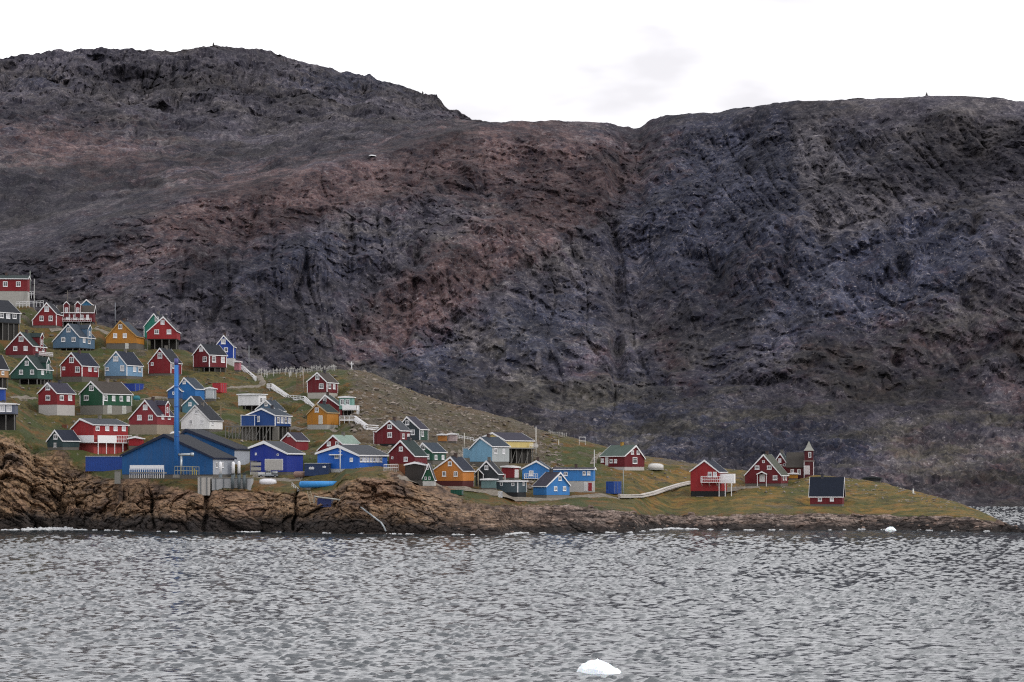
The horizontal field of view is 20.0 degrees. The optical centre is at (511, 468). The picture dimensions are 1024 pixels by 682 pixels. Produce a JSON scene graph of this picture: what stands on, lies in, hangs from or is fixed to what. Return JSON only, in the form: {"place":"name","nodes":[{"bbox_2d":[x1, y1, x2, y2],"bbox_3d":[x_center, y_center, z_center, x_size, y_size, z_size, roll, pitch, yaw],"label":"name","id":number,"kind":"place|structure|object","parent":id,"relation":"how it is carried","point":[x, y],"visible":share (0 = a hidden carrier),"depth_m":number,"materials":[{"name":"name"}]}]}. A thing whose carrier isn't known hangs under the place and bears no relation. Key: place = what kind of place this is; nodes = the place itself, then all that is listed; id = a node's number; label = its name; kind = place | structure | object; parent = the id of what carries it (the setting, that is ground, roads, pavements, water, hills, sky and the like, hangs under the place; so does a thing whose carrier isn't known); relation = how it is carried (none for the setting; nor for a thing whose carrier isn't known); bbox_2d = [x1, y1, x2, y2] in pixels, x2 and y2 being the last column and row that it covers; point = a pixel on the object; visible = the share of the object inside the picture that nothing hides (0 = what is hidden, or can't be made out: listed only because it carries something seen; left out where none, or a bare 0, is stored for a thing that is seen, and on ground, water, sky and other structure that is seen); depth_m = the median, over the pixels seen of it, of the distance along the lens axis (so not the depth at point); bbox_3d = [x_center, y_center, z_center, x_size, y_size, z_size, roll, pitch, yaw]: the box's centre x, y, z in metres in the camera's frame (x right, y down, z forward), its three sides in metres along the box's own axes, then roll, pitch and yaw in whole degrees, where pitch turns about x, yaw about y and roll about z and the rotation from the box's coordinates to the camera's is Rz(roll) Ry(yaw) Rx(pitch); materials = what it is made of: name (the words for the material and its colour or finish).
{"place":"outdoors","nodes":[
{"label":"outdoors","id":0,"kind":"place"},
{"bbox_2d":[8,395,37,399],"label":"gravel track","id":1,"kind":"structure","parent":0,"point":[23,397],"depth_m":801.75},
{"bbox_2d":[227,375,265,388],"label":"gravel track","id":2,"kind":"structure","parent":0,"point":[261,378],"depth_m":865.34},
{"bbox_2d":[252,475,303,481],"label":"gravel track","id":3,"kind":"structure","parent":0,"point":[285,479],"depth_m":713.74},
{"bbox_2d":[258,470,277,477],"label":"flatbed truck","id":4,"kind":"object","parent":3,"relation":"on","point":[268,473],"visible":1,"depth_m":718.59,"materials":[{"name":"paint"}]},
{"bbox_2d":[289,426,339,432],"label":"gravel track","id":5,"kind":"structure","parent":0,"point":[299,429],"depth_m":790.02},
{"bbox_2d":[397,475,618,500],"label":"gravel track","id":6,"kind":"structure","parent":0,"point":[487,491],"depth_m":710.71,"materials":[{"name":"gravel"}]},
{"bbox_2d":[0,45,1023,506],"bbox_3d":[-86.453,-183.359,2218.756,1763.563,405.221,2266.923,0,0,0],"label":"mountain terrain","id":7,"kind":"structure","parent":0,"point":[838,285],"depth_m":1573.30,"materials":[{"name":"stone"}]},
{"bbox_2d":[0,506,1023,681],"bbox_3d":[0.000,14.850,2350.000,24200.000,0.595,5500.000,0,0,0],"label":"sea water","id":8,"kind":"structure","parent":0,"point":[686,605],"depth_m":316.80,"materials":[{"name":"grey liquid"}]},
{"bbox_2d":[1,526,988,534],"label":"surf foam","id":9,"kind":"object","parent":8,"relation":"on","point":[54,528],"visible":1,"depth_m":709.76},
{"bbox_2d":[577,658,620,673],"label":"ice floe","id":10,"kind":"object","parent":8,"relation":"on","point":[597,666],"visible":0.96,"depth_m":213.21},
{"bbox_2d":[0,306,1023,534],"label":"hillside ground","id":11,"kind":"structure","parent":0,"point":[42,485],"depth_m":725.80,"materials":[{"name":"plant"}]},
{"bbox_2d":[0,388,6,402],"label":"house","id":12,"kind":"structure","parent":11,"relation":"on","point":[2,393],"depth_m":783.80,"materials":[{"name":"wood"}]},
{"bbox_2d":[0,355,9,387],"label":"house","id":13,"kind":"structure","parent":11,"relation":"on","point":[4,371],"depth_m":805.97,"materials":[{"name":"wood"}]},
{"bbox_2d":[0,400,19,429],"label":"house","id":14,"kind":"structure","parent":11,"relation":"on","point":[8,412],"depth_m":754.44,"materials":[{"name":"wood"}]},
{"bbox_2d":[0,300,21,339],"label":"house","id":15,"kind":"structure","parent":11,"relation":"on","point":[10,312],"depth_m":868.15,"materials":[{"name":"wood"}]},
{"bbox_2d":[0,273,30,305],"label":"house","id":16,"kind":"structure","parent":11,"relation":"on","point":[14,290],"depth_m":915.23,"materials":[{"name":"wood"}]},
{"bbox_2d":[4,330,52,359],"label":"house","id":17,"kind":"structure","parent":11,"relation":"on","point":[22,344],"depth_m":850.19,"materials":[{"name":"wood"}]},
{"bbox_2d":[9,353,53,384],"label":"house","id":18,"kind":"structure","parent":11,"relation":"on","point":[33,370],"depth_m":820.48,"materials":[{"name":"wood"}]},
{"bbox_2d":[32,301,63,327],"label":"house","id":19,"kind":"structure","parent":11,"relation":"on","point":[50,315],"depth_m":895.90,"materials":[{"name":"wood"}]},
{"bbox_2d":[37,380,76,415],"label":"house","id":20,"kind":"structure","parent":11,"relation":"on","point":[58,398],"depth_m":794.75,"materials":[{"name":"wood"}]},
{"bbox_2d":[46,429,80,449],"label":"house","id":21,"kind":"structure","parent":11,"relation":"on","point":[63,440],"depth_m":750.46,"materials":[{"name":"wood"}]},
{"bbox_2d":[52,322,95,350],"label":"house","id":22,"kind":"structure","parent":11,"relation":"on","point":[71,337],"depth_m":875.59,"materials":[{"name":"wood"}]},
{"bbox_2d":[57,301,96,327],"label":"house","id":23,"kind":"structure","parent":11,"relation":"on","point":[76,312],"depth_m":906.27,"materials":[{"name":"wood"}]},
{"bbox_2d":[59,350,99,381],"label":"house","id":24,"kind":"structure","parent":11,"relation":"on","point":[79,366],"depth_m":839.99,"materials":[{"name":"wood"}]},
{"bbox_2d":[70,415,131,453],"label":"house","id":25,"kind":"structure","parent":11,"relation":"on","point":[99,435],"depth_m":757.95,"materials":[{"name":"wood"}]},
{"bbox_2d":[85,456,121,470],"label":"metal store","id":26,"kind":"structure","parent":11,"relation":"on","point":[101,463],"depth_m":738.53,"materials":[{"name":"paint"}]},
{"bbox_2d":[78,378,133,414],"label":"house","id":27,"kind":"structure","parent":11,"relation":"on","point":[106,397],"depth_m":804.34,"materials":[{"name":"wood"}]},
{"bbox_2d":[115,471,120,483],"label":"concrete pier","id":28,"kind":"structure","parent":11,"relation":"on","point":[117,477],"depth_m":711.00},
{"bbox_2d":[104,349,143,379],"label":"house","id":29,"kind":"structure","parent":11,"relation":"on","point":[124,364],"depth_m":848.03,"materials":[{"name":"wood"}]},
{"bbox_2d":[105,318,145,349],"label":"house","id":30,"kind":"structure","parent":11,"relation":"on","point":[123,334],"depth_m":883.53,"materials":[{"name":"wood"}]},
{"bbox_2d":[124,383,143,390],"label":"shipping container","id":31,"kind":"object","parent":11,"relation":"on","point":[134,387],"visible":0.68,"depth_m":833.54,"materials":[{"name":"metal"}]},
{"bbox_2d":[127,436,144,448],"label":"house","id":32,"kind":"structure","parent":11,"relation":"on","point":[135,441],"depth_m":761.99,"materials":[{"name":"wood"}]},
{"bbox_2d":[129,465,166,477],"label":"loading platform","id":33,"kind":"structure","parent":11,"relation":"on","point":[146,467],"depth_m":710.36,"materials":[{"name":"concrete"}]},
{"bbox_2d":[128,397,173,434],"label":"house","id":34,"kind":"structure","parent":11,"relation":"on","point":[152,416],"depth_m":778.49,"materials":[{"name":"wood"}]},
{"bbox_2d":[143,311,162,340],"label":"house","id":35,"kind":"structure","parent":11,"relation":"on","point":[154,318],"depth_m":920.21,"materials":[{"name":"wood"}]},
{"bbox_2d":[146,315,180,349],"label":"house","id":36,"kind":"structure","parent":11,"relation":"on","point":[163,331],"depth_m":893.44,"materials":[{"name":"wood"}]},
{"bbox_2d":[147,345,182,375],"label":"house","id":37,"kind":"structure","parent":11,"relation":"on","point":[160,362],"depth_m":857.32,"materials":[{"name":"wood"}]},
{"bbox_2d":[167,385,183,411],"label":"house","id":38,"kind":"structure","parent":11,"relation":"on","point":[171,395],"depth_m":815.05,"materials":[{"name":"wood"}]},
{"bbox_2d":[120,434,236,478],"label":"factory","id":39,"kind":"structure","parent":11,"relation":"on","point":[206,459],"depth_m":716.76,"materials":[{"name":"painted wood"},{"name":"metal"}]},
{"bbox_2d":[173,358,193,477],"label":"factory chimney","id":40,"kind":"object","parent":11,"relation":"on","point":[177,454],"visible":1,"depth_m":709.09,"materials":[{"name":"paint"}]},
{"bbox_2d":[175,466,196,474],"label":"railing","id":41,"kind":"object","parent":11,"relation":"on","point":[188,470],"visible":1,"depth_m":705.42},
{"bbox_2d":[178,377,205,401],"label":"house","id":42,"kind":"structure","parent":11,"relation":"on","point":[188,386],"depth_m":825.06,"materials":[{"name":"wood"}]},
{"bbox_2d":[181,396,206,412],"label":"house","id":43,"kind":"structure","parent":11,"relation":"on","point":[189,403],"depth_m":813.30,"materials":[{"name":"wood"}]},
{"bbox_2d":[4,312,396,480],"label":"loose stones","id":44,"kind":"object","parent":11,"relation":"on","point":[104,348],"visible":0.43,"depth_m":825.24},
{"bbox_2d":[180,402,223,431],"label":"house","id":45,"kind":"structure","parent":11,"relation":"on","point":[208,418],"depth_m":784.74,"materials":[{"name":"wood"}]},
{"bbox_2d":[197,476,212,494],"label":"concrete block","id":46,"kind":"structure","parent":11,"relation":"on","point":[204,485],"depth_m":701.80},
{"bbox_2d":[192,342,227,371],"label":"house","id":47,"kind":"structure","parent":11,"relation":"on","point":[211,357],"depth_m":871.87,"materials":[{"name":"wood"}]},
{"bbox_2d":[204,387,217,401],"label":"house","id":48,"kind":"structure","parent":11,"relation":"on","point":[210,393],"depth_m":830.07,"materials":[{"name":"wood"}]},
{"bbox_2d":[206,389,213,397],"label":"door","id":49,"kind":"structure","parent":48,"relation":"in","point":[209,392],"depth_m":829.97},
{"bbox_2d":[180,429,249,464],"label":"factory","id":50,"kind":"structure","parent":11,"relation":"on","point":[240,452],"depth_m":744.61,"materials":[{"name":"metal"}]},
{"bbox_2d":[212,383,226,392],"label":"shipping container","id":51,"kind":"object","parent":11,"relation":"on","point":[221,387],"visible":0.93,"depth_m":839.44,"materials":[{"name":"metal"}]},
{"bbox_2d":[216,333,236,365],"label":"house","id":52,"kind":"structure","parent":11,"relation":"on","point":[227,345],"depth_m":895.32,"materials":[{"name":"wood"}]},
{"bbox_2d":[212,478,252,489],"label":"quay wall","id":53,"kind":"structure","parent":11,"relation":"on","point":[219,483],"depth_m":702.40,"materials":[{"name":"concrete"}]},
{"bbox_2d":[233,360,242,371],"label":"house","id":54,"kind":"structure","parent":11,"relation":"on","point":[237,366],"depth_m":883.80,"materials":[{"name":"wood"}]},
{"bbox_2d":[237,473,240,488],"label":"mooring pile","id":55,"kind":"object","parent":11,"relation":"on","point":[239,482],"visible":1,"depth_m":701.27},
{"bbox_2d":[241,365,256,380],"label":"staircase","id":56,"kind":"structure","parent":11,"relation":"on","point":[248,372],"depth_m":882.39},
{"bbox_2d":[236,393,267,410],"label":"house","id":57,"kind":"structure","parent":11,"relation":"on","point":[250,401],"depth_m":825.42,"materials":[{"name":"wood"}]},
{"bbox_2d":[225,405,292,440],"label":"house","id":58,"kind":"structure","parent":11,"relation":"on","point":[270,423],"depth_m":778.07,"materials":[{"name":"wood"}]},
{"bbox_2d":[259,479,275,483],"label":"rowing boat","id":59,"kind":"object","parent":11,"relation":"on","point":[267,481],"visible":1,"depth_m":707.88,"materials":[{"name":"paint"}]},
{"bbox_2d":[255,397,286,411],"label":"house","id":60,"kind":"structure","parent":11,"relation":"on","point":[268,403],"depth_m":818.18,"materials":[{"name":"wood"}]},
{"bbox_2d":[248,441,305,474],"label":"warehouse","id":61,"kind":"structure","parent":11,"relation":"on","point":[281,457],"depth_m":724.02,"materials":[{"name":"metal"}]},
{"bbox_2d":[250,461,260,474],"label":"door","id":62,"kind":"structure","parent":61,"relation":"in","point":[254,464],"depth_m":724.45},
{"bbox_2d":[265,459,282,469],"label":"door","id":63,"kind":"structure","parent":61,"relation":"in","point":[270,464],"depth_m":723.03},
{"bbox_2d":[267,383,313,406],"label":"staircase","id":64,"kind":"structure","parent":11,"relation":"on","point":[276,389],"depth_m":845.34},
{"bbox_2d":[280,432,309,450],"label":"house","id":65,"kind":"structure","parent":11,"relation":"on","point":[299,440],"depth_m":759.64,"materials":[{"name":"wood"}]},
{"bbox_2d":[293,471,305,478],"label":"rusty tank","id":66,"kind":"object","parent":11,"relation":"on","point":[298,474],"visible":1,"depth_m":711.18,"materials":[{"name":"metal"}]},
{"bbox_2d":[304,463,330,475],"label":"shipping container","id":67,"kind":"object","parent":11,"relation":"on","point":[312,469],"visible":1,"depth_m":709.46,"materials":[{"name":"metal"}]},
{"bbox_2d":[299,481,336,489],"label":"boat","id":68,"kind":"object","parent":11,"relation":"on","point":[308,485],"visible":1,"depth_m":694.92,"materials":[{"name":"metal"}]},
{"bbox_2d":[306,370,338,398],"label":"house","id":69,"kind":"structure","parent":11,"relation":"on","point":[320,385],"depth_m":834.65,"materials":[{"name":"wood"}]},
{"bbox_2d":[306,401,339,428],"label":"house","id":70,"kind":"structure","parent":11,"relation":"on","point":[324,415],"depth_m":786.72,"materials":[{"name":"wood"}]},
{"bbox_2d":[317,498,333,506],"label":"steel box","id":71,"kind":"object","parent":11,"relation":"on","point":[324,502],"visible":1,"depth_m":684.13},
{"bbox_2d":[318,392,341,416],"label":"house","id":72,"kind":"structure","parent":11,"relation":"on","point":[332,401],"depth_m":807.39,"materials":[{"name":"wood"}]},
{"bbox_2d":[317,432,360,450],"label":"house","id":73,"kind":"structure","parent":11,"relation":"on","point":[341,439],"depth_m":745.57,"materials":[{"name":"wood"}]},
{"bbox_2d":[338,396,359,416],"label":"house","id":74,"kind":"structure","parent":11,"relation":"on","point":[347,405],"depth_m":798.75,"materials":[{"name":"wood"}]},
{"bbox_2d":[315,444,388,471],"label":"hall","id":75,"kind":"structure","parent":11,"relation":"on","point":[356,456],"depth_m":710.28,"materials":[{"name":"wood"}]},
{"bbox_2d":[340,416,378,429],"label":"staircase","id":76,"kind":"structure","parent":11,"relation":"on","point":[357,420],"depth_m":775.68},
{"bbox_2d":[360,507,385,531],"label":"outfall water","id":77,"kind":"structure","parent":11,"relation":"on","point":[374,517],"depth_m":669.18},
{"bbox_2d":[373,417,411,446],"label":"house","id":78,"kind":"structure","parent":11,"relation":"on","point":[394,431],"depth_m":745.66,"materials":[{"name":"wood"}]},
{"bbox_2d":[388,437,428,473],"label":"house","id":79,"kind":"structure","parent":11,"relation":"on","point":[401,453],"depth_m":709.17,"materials":[{"name":"wood"}]},
{"bbox_2d":[402,416,429,442],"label":"house","id":80,"kind":"structure","parent":11,"relation":"on","point":[417,427],"depth_m":775.93,"materials":[{"name":"wood"}]},
{"bbox_2d":[404,462,427,485],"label":"house","id":81,"kind":"structure","parent":11,"relation":"on","point":[414,471],"depth_m":700.14,"materials":[{"name":"wood"}]},
{"bbox_2d":[422,463,436,485],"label":"house","id":82,"kind":"structure","parent":11,"relation":"on","point":[429,478],"depth_m":695.60,"materials":[{"name":"wood"}]},
{"bbox_2d":[420,442,447,464],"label":"house","id":83,"kind":"structure","parent":11,"relation":"on","point":[436,453],"depth_m":741.39,"materials":[{"name":"wood"}]},
{"bbox_2d":[436,433,447,442],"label":"house","id":84,"kind":"structure","parent":11,"relation":"on","point":[442,437],"depth_m":785.95,"materials":[{"name":"wood"}]},
{"bbox_2d":[447,433,458,443],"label":"house","id":85,"kind":"structure","parent":11,"relation":"on","point":[452,437],"depth_m":788.15,"materials":[{"name":"wood"}]},
{"bbox_2d":[433,453,474,486],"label":"house","id":86,"kind":"structure","parent":11,"relation":"on","point":[455,470],"depth_m":711.30,"materials":[{"name":"wood"}]},
{"bbox_2d":[346,370,563,492],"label":"loose stones","id":87,"kind":"object","parent":11,"relation":"on","point":[530,482],"visible":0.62,"depth_m":822.20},
{"bbox_2d":[450,490,462,494],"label":"shipping container","id":88,"kind":"object","parent":11,"relation":"on","point":[458,492],"visible":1,"depth_m":699.75,"materials":[{"name":"metal"}]},
{"bbox_2d":[463,434,510,466],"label":"house","id":89,"kind":"structure","parent":11,"relation":"on","point":[479,451],"depth_m":757.03,"materials":[{"name":"wood"}]},
{"bbox_2d":[474,457,503,486],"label":"house","id":90,"kind":"structure","parent":11,"relation":"on","point":[488,468],"depth_m":720.59,"materials":[{"name":"wood"}]},
{"bbox_2d":[480,478,498,489],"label":"house","id":91,"kind":"structure","parent":11,"relation":"on","point":[488,483],"depth_m":711.63,"materials":[{"name":"wood"}]},
{"bbox_2d":[473,432,537,462],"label":"house","id":92,"kind":"structure","parent":11,"relation":"on","point":[521,445],"depth_m":778.58,"materials":[{"name":"wood"}]},
{"bbox_2d":[500,465,520,479],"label":"house","id":93,"kind":"structure","parent":11,"relation":"on","point":[510,472],"depth_m":743.98,"materials":[{"name":"wood"}]},
{"bbox_2d":[496,480,527,496],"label":"house","id":94,"kind":"structure","parent":11,"relation":"on","point":[515,488],"depth_m":713.76,"materials":[{"name":"wood"}]},
{"bbox_2d":[521,457,551,480],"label":"house","id":95,"kind":"structure","parent":11,"relation":"on","point":[537,469],"depth_m":753.67,"materials":[{"name":"wood"}]},
{"bbox_2d":[532,469,570,497],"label":"house","id":96,"kind":"structure","parent":11,"relation":"on","point":[550,484],"depth_m":723.30,"materials":[{"name":"wood"}]},
{"bbox_2d":[552,464,596,491],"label":"house","id":97,"kind":"structure","parent":11,"relation":"on","point":[580,479],"depth_m":734.59,"materials":[{"name":"wood"}]},
{"bbox_2d":[606,481,621,493],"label":"shipping container","id":98,"kind":"object","parent":11,"relation":"on","point":[613,487],"visible":1,"depth_m":734.52,"materials":[{"name":"metal"}]},
{"bbox_2d":[599,442,645,469],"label":"house","id":99,"kind":"structure","parent":11,"relation":"on","point":[624,457],"depth_m":793.27,"materials":[{"name":"wood"}]},
{"bbox_2d":[618,481,690,498],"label":"boardwalk","id":100,"kind":"structure","parent":11,"relation":"on","point":[661,490],"depth_m":763.33,"materials":[{"name":"grey wood"}]},
{"bbox_2d":[648,463,663,468],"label":"rowing boat","id":101,"kind":"object","parent":11,"relation":"on","point":[655,466],"visible":1,"depth_m":800.47,"materials":[{"name":"paint"}]},
{"bbox_2d":[689,457,734,496],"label":"house","id":102,"kind":"structure","parent":11,"relation":"on","point":[710,477],"depth_m":766.66,"materials":[{"name":"wood"}]},
{"bbox_2d":[440,499,1017,532],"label":"shore boulders","id":103,"kind":"object","parent":11,"relation":"on","point":[904,518],"visible":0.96,"depth_m":705.26,"materials":[{"name":"stone"}]},
{"bbox_2d":[744,451,788,485],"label":"house","id":104,"kind":"structure","parent":11,"relation":"on","point":[766,469],"depth_m":778.41,"materials":[{"name":"wood"}]},
{"bbox_2d":[776,450,786,471],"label":"house","id":105,"kind":"structure","parent":11,"relation":"on","point":[781,458],"depth_m":801.53,"materials":[{"name":"wood"}]},
{"bbox_2d":[605,456,958,509],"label":"loose stones","id":106,"kind":"object","parent":11,"relation":"on","point":[808,483],"visible":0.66,"depth_m":772.44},
{"bbox_2d":[788,472,798,479],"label":"house","id":107,"kind":"structure","parent":11,"relation":"on","point":[792,476],"depth_m":793.99,"materials":[{"name":"wood"}]},
{"bbox_2d":[786,442,813,479],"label":"church","id":108,"kind":"structure","parent":11,"relation":"on","point":[801,464],"depth_m":797.00,"materials":[{"name":"red wood"}]},
{"bbox_2d":[808,474,845,505],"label":"house","id":109,"kind":"structure","parent":11,"relation":"on","point":[826,491],"depth_m":745.59,"materials":[{"name":"wood"}]},
{"bbox_2d":[861,476,882,482],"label":"house","id":110,"kind":"structure","parent":11,"relation":"on","point":[874,479],"depth_m":791.65,"materials":[{"name":"black"}]},
{"bbox_2d":[0,0,1023,127],"label":"sky","id":111,"kind":"structure","parent":0,"point":[624,63],"materials":[{"name":"white"}]},
{"bbox_2d":[696,486,759,496],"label":"gravel track","id":112,"kind":"structure","parent":0,"point":[735,488],"depth_m":776.49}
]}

